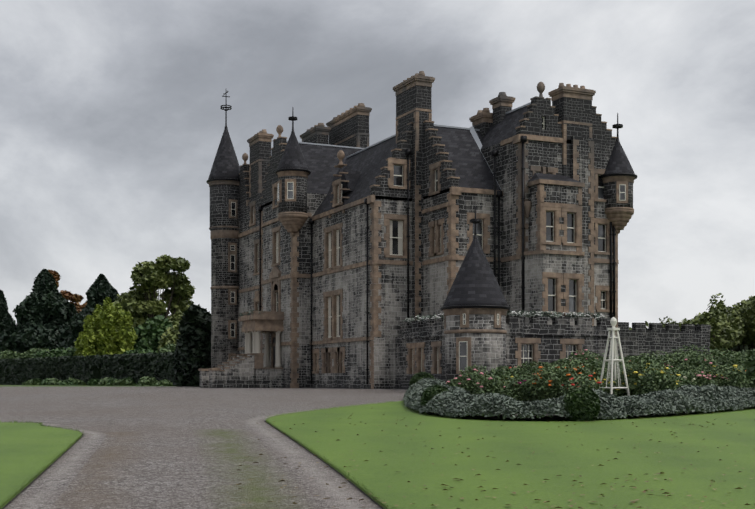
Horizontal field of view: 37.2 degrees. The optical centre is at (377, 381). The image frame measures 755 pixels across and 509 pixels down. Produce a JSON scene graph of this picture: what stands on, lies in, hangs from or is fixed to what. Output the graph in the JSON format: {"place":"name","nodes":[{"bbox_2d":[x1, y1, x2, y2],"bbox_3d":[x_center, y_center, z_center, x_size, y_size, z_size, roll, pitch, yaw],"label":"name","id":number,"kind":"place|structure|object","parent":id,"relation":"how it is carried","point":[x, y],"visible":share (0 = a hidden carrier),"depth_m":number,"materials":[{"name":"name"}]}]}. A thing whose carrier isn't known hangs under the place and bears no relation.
{"place":"outdoors","nodes":[
{"label":"outdoors","id":0,"kind":"place"},
{"bbox_2d":[0,421,84,508],"bbox_3d":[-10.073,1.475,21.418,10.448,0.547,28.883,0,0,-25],"label":"lawn","id":1,"kind":"structure","parent":0,"point":[28,450],"depth_m":22.60,"materials":[{"name":"plant"}]},
{"bbox_2d":[0,385,143,386],"bbox_3d":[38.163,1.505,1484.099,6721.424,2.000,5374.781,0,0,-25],"label":"ground","id":2,"kind":"structure","parent":0,"point":[60,386],"depth_m":105.23,"materials":[{"name":"green plant"}]},
{"bbox_2d":[0,289,15,351],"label":"conifer","id":3,"kind":"object","parent":2,"relation":"on","point":[7,320],"visible":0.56,"depth_m":200.55,"materials":[{"name":"plant"}]},
{"bbox_2d":[0,350,21,358],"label":"shrub","id":4,"kind":"object","parent":2,"relation":"on","point":[6,354],"visible":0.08,"depth_m":159.59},
{"bbox_2d":[24,379,39,384],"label":"bush","id":5,"kind":"object","parent":2,"relation":"on","point":[31,382],"visible":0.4,"depth_m":137.28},
{"bbox_2d":[16,348,48,357],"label":"shrub","id":6,"kind":"object","parent":2,"relation":"on","point":[30,353],"visible":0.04,"depth_m":152.83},
{"bbox_2d":[32,378,41,384],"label":"bush","id":7,"kind":"object","parent":2,"relation":"on","point":[39,380],"visible":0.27,"depth_m":138.59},
{"bbox_2d":[0,268,76,352],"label":"conifer","id":8,"kind":"object","parent":2,"relation":"on","point":[44,310],"visible":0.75,"depth_m":182.83,"materials":[{"name":"plant"}]},
{"bbox_2d":[33,349,52,357],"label":"shrub","id":9,"kind":"object","parent":2,"relation":"on","point":[40,353],"visible":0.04,"depth_m":148.52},
{"bbox_2d":[41,378,48,384],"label":"bush","id":10,"kind":"object","parent":2,"relation":"on","point":[44,380],"visible":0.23,"depth_m":133.48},
{"bbox_2d":[46,378,59,384],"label":"bush","id":11,"kind":"object","parent":2,"relation":"on","point":[51,381],"visible":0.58,"depth_m":132.31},
{"bbox_2d":[42,347,72,356],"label":"shrub","id":12,"kind":"object","parent":2,"relation":"on","point":[57,352],"visible":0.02,"depth_m":146.56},
{"bbox_2d":[56,348,76,356],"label":"shrub","id":13,"kind":"object","parent":2,"relation":"on","point":[70,352],"visible":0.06,"depth_m":141.60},
{"bbox_2d":[59,379,73,384],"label":"bush","id":14,"kind":"object","parent":2,"relation":"on","point":[64,382],"visible":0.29,"depth_m":129.72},
{"bbox_2d":[48,269,86,315],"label":"autumn tree","id":15,"kind":"object","parent":2,"relation":"on","point":[73,298],"depth_m":213.53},
{"bbox_2d":[63,382,77,385],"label":"bush","id":16,"kind":"object","parent":2,"relation":"on","point":[71,384],"visible":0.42,"depth_m":128.55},
{"bbox_2d":[73,332,82,355],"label":"gold cypress","id":17,"kind":"object","parent":2,"relation":"on","point":[77,345],"visible":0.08,"depth_m":140.05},
{"bbox_2d":[73,379,86,385],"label":"bush","id":18,"kind":"object","parent":2,"relation":"on","point":[79,382],"visible":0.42,"depth_m":129.25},
{"bbox_2d":[49,274,117,350],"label":"conifer","id":19,"kind":"object","parent":2,"relation":"on","point":[100,290],"visible":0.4,"depth_m":177.06,"materials":[{"name":"plant"}]},
{"bbox_2d":[76,315,98,355],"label":"gold cypress","id":20,"kind":"object","parent":2,"relation":"on","point":[88,345],"depth_m":138.04,"materials":[{"name":"plant"}]},
{"bbox_2d":[0,351,175,385],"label":"hedge","id":21,"kind":"object","parent":2,"relation":"on","point":[16,370],"depth_m":129.37,"materials":[{"name":"plant"}]},
{"bbox_2d":[87,378,100,385],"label":"bush","id":22,"kind":"object","parent":2,"relation":"on","point":[93,382],"visible":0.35,"depth_m":123.91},
{"bbox_2d":[92,304,101,352],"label":"gold cypress","id":23,"kind":"object","parent":2,"relation":"on","point":[96,315],"visible":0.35,"depth_m":140.01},
{"bbox_2d":[97,377,111,385],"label":"bush","id":24,"kind":"object","parent":2,"relation":"on","point":[103,381],"visible":0.42,"depth_m":120.48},
{"bbox_2d":[95,297,118,354],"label":"gold cypress","id":25,"kind":"object","parent":2,"relation":"on","point":[107,332],"depth_m":137.95,"materials":[{"name":"plant"}]},
{"bbox_2d":[107,378,117,385],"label":"bush","id":26,"kind":"object","parent":2,"relation":"on","point":[111,382],"visible":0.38,"depth_m":119.91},
{"bbox_2d":[114,303,124,349],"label":"gold cypress","id":27,"kind":"object","parent":2,"relation":"on","point":[119,310],"depth_m":139.96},
{"bbox_2d":[113,379,126,385],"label":"bush","id":28,"kind":"object","parent":2,"relation":"on","point":[117,382],"visible":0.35,"depth_m":119.24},
{"bbox_2d":[114,311,137,354],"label":"gold cypress","id":29,"kind":"object","parent":2,"relation":"on","point":[127,337],"depth_m":137.92,"materials":[{"name":"plant"}]},
{"bbox_2d":[120,379,133,385],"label":"bush","id":30,"kind":"object","parent":2,"relation":"on","point":[129,382],"visible":0.38,"depth_m":119.25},
{"bbox_2d":[123,348,158,354],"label":"shrub","id":31,"kind":"object","parent":2,"relation":"on","point":[139,351],"visible":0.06,"depth_m":130.97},
{"bbox_2d":[138,376,157,385],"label":"bush","id":32,"kind":"object","parent":2,"relation":"on","point":[144,379],"visible":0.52,"depth_m":114.95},
{"bbox_2d":[133,315,172,352],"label":"understorey tree","id":33,"kind":"object","parent":2,"relation":"on","point":[149,331],"visible":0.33,"depth_m":138.66,"materials":[{"name":"plant"}]},
{"bbox_2d":[113,254,195,328],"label":"broadleaf","id":34,"kind":"object","parent":2,"relation":"on","point":[146,275],"depth_m":157.42,"materials":[{"name":"plant"}]},
{"bbox_2d":[156,379,172,385],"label":"bush","id":35,"kind":"object","parent":2,"relation":"on","point":[162,382],"visible":0.6,"depth_m":110.81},
{"bbox_2d":[158,343,175,352],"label":"shrub","id":36,"kind":"object","parent":2,"relation":"on","point":[169,347],"visible":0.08,"depth_m":123.23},
{"bbox_2d":[157,323,179,352],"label":"bush","id":37,"kind":"object","parent":2,"relation":"on","point":[170,336],"visible":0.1,"depth_m":134.42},
{"bbox_2d":[172,342,189,386],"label":"yew","id":38,"kind":"object","parent":2,"relation":"on","point":[179,381],"visible":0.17,"depth_m":103.18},
{"bbox_2d":[176,304,210,386],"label":"yew","id":39,"kind":"object","parent":2,"relation":"on","point":[194,343],"visible":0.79,"depth_m":99.95,"materials":[{"name":"plant"}]},
{"bbox_2d":[210,184,238,367],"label":"round tower","id":40,"kind":"structure","parent":2,"relation":"on","point":[223,312],"depth_m":93.93,"materials":[{"name":"stone"}]},
{"bbox_2d":[207,129,239,183],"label":"turret roof","id":41,"kind":"structure","parent":40,"relation":"on","point":[225,164],"depth_m":94.21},
{"bbox_2d":[206,125,239,181],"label":"turret roof trim","id":42,"kind":"structure","parent":41,"relation":"attached to","point":[223,178],"depth_m":93.61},
{"bbox_2d":[208,180,239,288],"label":"tower string courses","id":43,"kind":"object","parent":40,"relation":"attached to","point":[224,234],"depth_m":93.89,"materials":[{"name":"stone"}]},
{"bbox_2d":[239,196,261,353],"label":"wall","id":44,"kind":"structure","parent":2,"relation":"on","point":[247,279],"depth_m":92.61,"materials":[{"name":"stone"}]},
{"bbox_2d":[239,165,249,206],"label":"stepped gable","id":45,"kind":"structure","parent":44,"relation":"on","point":[243,194],"depth_m":93.33,"materials":[{"name":"stone"}]},
{"bbox_2d":[261,193,326,387],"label":"wall","id":46,"kind":"structure","parent":2,"relation":"on","point":[314,201],"depth_m":80.50,"materials":[{"name":"stone"}]},
{"bbox_2d":[311,196,411,388],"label":"wall","id":47,"kind":"structure","parent":2,"relation":"on","point":[392,293],"depth_m":72.51,"materials":[{"name":"stone"}]},
{"bbox_2d":[370,123,412,201],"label":"stepped gable","id":48,"kind":"structure","parent":47,"relation":"on","point":[383,189],"depth_m":71.37,"materials":[{"name":"stone"}]},
{"bbox_2d":[199,75,627,388],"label":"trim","id":49,"kind":"structure","parent":2,"relation":"on","point":[267,321],"depth_m":70.69,"materials":[{"name":"stone"}]},
{"bbox_2d":[238,310,261,318],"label":"porch planter","id":50,"kind":"object","parent":49,"relation":"on","point":[248,314],"visible":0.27,"depth_m":81.61,"materials":[{"name":"green plant"}]},
{"bbox_2d":[250,141,270,200],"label":"house chimney","id":51,"kind":"object","parent":49,"relation":"attached to","point":[260,149],"visible":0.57,"depth_m":90.67,"materials":[{"name":"stone"}]},
{"bbox_2d":[261,138,285,207],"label":"stepped gable","id":52,"kind":"structure","parent":49,"relation":"attached to","point":[271,175],"depth_m":83.78,"materials":[{"name":"stone"}]},
{"bbox_2d":[276,171,308,235],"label":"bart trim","id":53,"kind":"structure","parent":49,"relation":"on","point":[292,223],"depth_m":79.12,"materials":[{"name":"stone"}]},
{"bbox_2d":[303,134,327,143],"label":"house chimney","id":54,"kind":"object","parent":49,"relation":"attached to","point":[320,138],"visible":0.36,"depth_m":92.10,"materials":[{"name":"stone"}]},
{"bbox_2d":[329,115,368,147],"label":"house chimney","id":55,"kind":"object","parent":49,"relation":"attached to","point":[349,127],"visible":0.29,"depth_m":90.41,"materials":[{"name":"stone"}]},
{"bbox_2d":[396,85,430,185],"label":"house chimney","id":56,"kind":"object","parent":49,"relation":"attached to","point":[414,97],"visible":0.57,"depth_m":71.67,"materials":[{"name":"stone"}]},
{"bbox_2d":[249,106,581,215],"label":"roof","id":57,"kind":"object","parent":49,"relation":"on","point":[465,157],"visible":0.38,"depth_m":73.71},
{"bbox_2d":[286,102,530,188],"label":"roof ridge flashing","id":58,"kind":"object","parent":57,"relation":"on","point":[475,135],"visible":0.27,"depth_m":73.41,"materials":[{"name":"metal"}]},
{"bbox_2d":[412,130,422,318],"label":"quoins","id":59,"kind":"object","parent":49,"relation":"attached to","point":[413,234],"visible":0.21,"depth_m":71.59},
{"bbox_2d":[220,91,622,383],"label":"drainpipes","id":60,"kind":"object","parent":49,"relation":"attached to","point":[494,154],"visible":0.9,"depth_m":70.50,"materials":[{"name":"metal"}]},
{"bbox_2d":[230,117,660,373],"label":"house frame","id":61,"kind":"object","parent":49,"relation":"in","point":[528,358],"visible":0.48,"depth_m":70.47,"materials":[{"name":"wood"}]},
{"bbox_2d":[230,118,657,370],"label":"windows","id":62,"kind":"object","parent":61,"relation":"in","point":[551,282],"visible":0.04,"depth_m":69.38,"materials":[{"name":"glass"}]},
{"bbox_2d":[473,122,491,137],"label":"house chimney","id":63,"kind":"object","parent":49,"relation":"attached to","point":[483,127],"visible":0.21,"depth_m":73.39,"materials":[{"name":"stone"}]},
{"bbox_2d":[493,106,511,125],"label":"house chimney","id":64,"kind":"object","parent":49,"relation":"attached to","point":[499,114],"visible":0.36,"depth_m":72.43,"materials":[{"name":"stone"}]},
{"bbox_2d":[552,97,591,177],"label":"house chimney","id":65,"kind":"object","parent":49,"relation":"attached to","point":[572,109],"visible":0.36,"depth_m":69.31,"materials":[{"name":"stone"}]},
{"bbox_2d":[602,176,634,233],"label":"turret stone trim","id":66,"kind":"structure","parent":49,"relation":"on","point":[619,218],"depth_m":70.09,"materials":[{"name":"stone"}]},
{"bbox_2d":[601,142,636,178],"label":"cone","id":67,"kind":"object","parent":66,"relation":"on","point":[618,162],"visible":0.54,"depth_m":70.13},
{"bbox_2d":[600,138,637,177],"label":"roof trim","id":68,"kind":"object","parent":67,"relation":"on","point":[635,175],"visible":0.31,"depth_m":69.81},
{"bbox_2d":[242,71,584,217],"bbox_3d":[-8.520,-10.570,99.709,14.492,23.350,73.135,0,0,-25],"label":"chimney cap","id":69,"kind":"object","parent":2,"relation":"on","point":[540,90],"depth_m":73.56,"materials":[{"name":"stone"}]},
{"bbox_2d":[420,384,448,413],"bbox_3d":[1.985,0.646,37.788,1.154,1.093,1.147,0,0,-25],"label":"box ball","id":70,"kind":"object","parent":2,"relation":"on","point":[431,391],"depth_m":37.51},
{"bbox_2d":[423,188,501,318],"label":"stone wall","id":71,"kind":"structure","parent":2,"relation":"on","point":[435,285],"depth_m":69.53,"materials":[{"name":"stone"}]},
{"bbox_2d":[423,122,458,198],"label":"stepped gable","id":72,"kind":"structure","parent":71,"relation":"on","point":[430,155],"depth_m":70.51,"materials":[{"name":"stone"}]},
{"bbox_2d":[440,235,510,308],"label":"turret roof trim","id":73,"kind":"structure","parent":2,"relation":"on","point":[459,306],"depth_m":60.42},
{"bbox_2d":[395,334,610,388],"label":"terrace wall","id":74,"kind":"structure","parent":2,"relation":"on","point":[550,347],"depth_m":65.39,"materials":[{"name":"stone"}]},
{"bbox_2d":[397,315,611,339],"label":"parapet stone trim","id":75,"kind":"structure","parent":74,"relation":"on","point":[515,333],"depth_m":64.88,"materials":[{"name":"stone"}]},
{"bbox_2d":[403,310,604,322],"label":"climbing plants","id":76,"kind":"object","parent":75,"relation":"on","point":[546,313],"depth_m":64.74,"materials":[{"name":"plant"}]},
{"bbox_2d":[481,140,617,358],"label":"stone wall","id":77,"kind":"structure","parent":2,"relation":"on","point":[544,154],"depth_m":69.10,"materials":[{"name":"stone"}]},
{"bbox_2d":[516,98,561,137],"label":"stepped gable","id":78,"kind":"structure","parent":77,"relation":"on","point":[545,110],"depth_m":68.41,"materials":[{"name":"stone"}]},
{"bbox_2d":[529,184,581,250],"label":"house oriel","id":79,"kind":"object","parent":77,"relation":"attached to","point":[560,194],"visible":0.22,"depth_m":67.55,"materials":[{"name":"stone"}]},
{"bbox_2d":[571,136,593,314],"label":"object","id":80,"kind":"object","parent":77,"relation":"attached to","point":[583,160],"visible":0.36,"depth_m":69.36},
{"bbox_2d":[592,107,616,144],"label":"stepped gable","id":81,"kind":"structure","parent":77,"relation":"on","point":[601,134],"depth_m":70.24,"materials":[{"name":"stone"}]},
{"bbox_2d":[563,386,600,420],"bbox_3d":[6.051,0.717,33.341,1.192,1.150,1.158,0,0,-25],"label":"box ball","id":82,"kind":"object","parent":2,"relation":"on","point":[593,407],"depth_m":32.96,"materials":[{"name":"plant"}]},
{"bbox_2d":[599,317,629,395],"bbox_3d":[8.612,-0.631,40.877,0.984,3.428,0.984,0,0,-25],"label":"garden obelisk","id":83,"kind":"object","parent":2,"relation":"on","point":[613,352],"visible":0.88,"depth_m":40.77,"materials":[{"name":"paint"}]},
{"bbox_2d":[713,332,754,353],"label":"tree trunks","id":84,"kind":"object","parent":2,"relation":"on","point":[752,346],"depth_m":325.24,"materials":[{"name":"brown plant"}]},
{"bbox_2d":[629,293,754,351],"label":"tree crowns","id":85,"kind":"object","parent":84,"relation":"on","point":[734,326],"visible":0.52,"depth_m":308.68,"materials":[{"name":"green plant"}]},
{"bbox_2d":[0,386,406,508],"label":"gravel drive","id":86,"kind":"structure","parent":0,"point":[168,418],"depth_m":41.06,"materials":[{"name":"gravel"}]},
{"bbox_2d":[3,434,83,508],"bbox_3d":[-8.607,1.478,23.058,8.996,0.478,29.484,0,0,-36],"label":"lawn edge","id":87,"kind":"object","parent":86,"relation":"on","point":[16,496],"visible":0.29,"depth_m":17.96,"materials":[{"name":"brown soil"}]},
{"bbox_2d":[6,423,106,508],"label":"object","id":88,"kind":"object","parent":86,"relation":"on","point":[47,488],"visible":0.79,"depth_m":18.13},
{"bbox_2d":[50,431,152,508],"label":"gravel path","id":89,"kind":"structure","parent":86,"relation":"on","point":[111,474],"depth_m":17.99,"materials":[{"name":"gravel"}]},
{"bbox_2d":[190,429,323,508],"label":"gravel path","id":90,"kind":"structure","parent":86,"relation":"on","point":[220,457],"depth_m":18.13,"materials":[{"name":"gravel"}]},
{"bbox_2d":[241,400,403,508],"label":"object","id":91,"kind":"object","parent":86,"relation":"on","point":[312,475],"visible":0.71,"depth_m":18.76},
{"bbox_2d":[265,420,384,508],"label":"lawn edge","id":92,"kind":"object","parent":86,"relation":"on","point":[364,493],"visible":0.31,"depth_m":18.25,"materials":[{"name":"brown soil"}]},
{"bbox_2d":[200,355,253,387],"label":"porch walls","id":93,"kind":"structure","parent":0,"point":[240,374],"depth_m":80.29,"materials":[{"name":"stone"}]},
{"bbox_2d":[254,369,282,387],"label":"low stone wall","id":94,"kind":"structure","parent":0,"point":[268,378],"depth_m":81.23,"materials":[{"name":"stone"}]},
{"bbox_2d":[244,331,281,367],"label":"porch columns","id":95,"kind":"structure","parent":94,"relation":"on","point":[256,343],"depth_m":81.75,"materials":[{"name":"stone"}]},
{"bbox_2d":[275,133,309,174],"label":"cone","id":96,"kind":"object","parent":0,"point":[292,156],"visible":0.83,"depth_m":79.17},
{"bbox_2d":[275,129,310,173],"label":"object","id":97,"kind":"object","parent":96,"relation":"attached to","point":[292,131],"visible":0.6,"depth_m":78.81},
{"bbox_2d":[279,176,306,212],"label":"turret wall","id":98,"kind":"structure","parent":0,"point":[299,204],"depth_m":79.01,"materials":[{"name":"stone"}]},
{"bbox_2d":[277,220,401,336],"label":"window panes","id":99,"kind":"structure","parent":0,"point":[399,239],"depth_m":76.43,"materials":[{"name":"glass"}]},
{"bbox_2d":[0,0,754,327],"label":"sky","id":100,"kind":"structure","parent":0,"point":[112,120],"materials":[{"name":"grey"}]},
{"bbox_2d":[445,314,505,382],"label":"turret wall","id":101,"kind":"structure","parent":0,"point":[488,350],"depth_m":60.57,"materials":[{"name":"stone"}]},
{"bbox_2d":[442,308,507,333],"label":"turret stone bands","id":102,"kind":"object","parent":101,"relation":"attached to","point":[456,311],"depth_m":60.47,"materials":[{"name":"stone"}]},
{"bbox_2d":[441,239,509,310],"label":"turret roof","id":103,"kind":"structure","parent":101,"relation":"on","point":[475,282],"depth_m":60.97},
{"bbox_2d":[398,317,611,335],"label":"parapet wall","id":104,"kind":"structure","parent":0,"point":[512,324],"depth_m":64.98,"materials":[{"name":"stone"}]},
{"bbox_2d":[265,401,754,508],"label":"lawn","id":105,"kind":"structure","parent":0,"point":[386,453],"depth_m":20.94,"materials":[{"name":"plant"}]},
{"bbox_2d":[227,410,754,508],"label":"fallen leaves","id":106,"kind":"object","parent":105,"relation":"on","point":[633,501],"visible":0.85,"depth_m":16.60,"materials":[{"name":"plant"}]},
{"bbox_2d":[446,344,754,401],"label":"border plants","id":107,"kind":"object","parent":105,"relation":"on","point":[697,363],"depth_m":44.22,"materials":[{"name":"plant"}]},
{"bbox_2d":[446,349,727,387],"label":"flowers","id":108,"kind":"object","parent":107,"relation":"on","point":[699,375],"visible":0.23,"depth_m":46.07,"materials":[{"name":"pink"}]},
{"bbox_2d":[509,354,740,389],"bbox_3d":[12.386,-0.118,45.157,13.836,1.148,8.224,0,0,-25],"label":"flowers","id":109,"kind":"object","parent":107,"relation":"on","point":[734,366],"visible":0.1,"depth_m":40.65,"materials":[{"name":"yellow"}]},
{"bbox_2d":[532,365,745,385],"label":"flowers","id":110,"kind":"object","parent":107,"relation":"on","point":[566,375],"visible":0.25,"depth_m":42.39,"materials":[{"name":"orange"}]},
{"bbox_2d":[742,349,754,378],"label":"shrub","id":111,"kind":"object","parent":105,"relation":"on","point":[749,364],"visible":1,"depth_m":43.10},
{"bbox_2d":[525,254,581,324],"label":"bay wall","id":112,"kind":"structure","parent":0,"point":[536,265],"depth_m":67.29,"materials":[{"name":"stone"}]},
{"bbox_2d":[426,400,754,418],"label":"flower bed soil","id":113,"kind":"structure","parent":0,"point":[535,417],"depth_m":34.62,"materials":[{"name":"soil"}]},
{"bbox_2d":[409,371,435,385],"bbox_3d":[2.222,0.189,54.789,1.400,1.345,1.406,0,0,-25],"label":"box ball","id":114,"kind":"object","parent":113,"relation":"on","point":[415,378],"visible":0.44,"depth_m":54.46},
{"bbox_2d":[403,378,754,418],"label":"lavender border","id":115,"kind":"object","parent":113,"relation":"on","point":[453,401],"visible":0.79,"depth_m":35.60,"materials":[{"name":"grey plant"}]},
{"bbox_2d":[603,182,632,207],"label":"turret wall","id":116,"kind":"structure","parent":0,"point":[609,192],"depth_m":70.06,"materials":[{"name":"stone"}]},
{"bbox_2d":[618,322,710,358],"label":"wall","id":117,"kind":"structure","parent":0,"point":[638,339],"depth_m":76.32,"materials":[{"name":"stone"}]},
{"bbox_2d":[726,345,750,355],"bbox_3d":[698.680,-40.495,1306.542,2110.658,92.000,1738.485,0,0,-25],"label":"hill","id":118,"kind":"structure","parent":0,"point":[736,348],"depth_m":351.90,"materials":[{"name":"green plant"}]}
]}

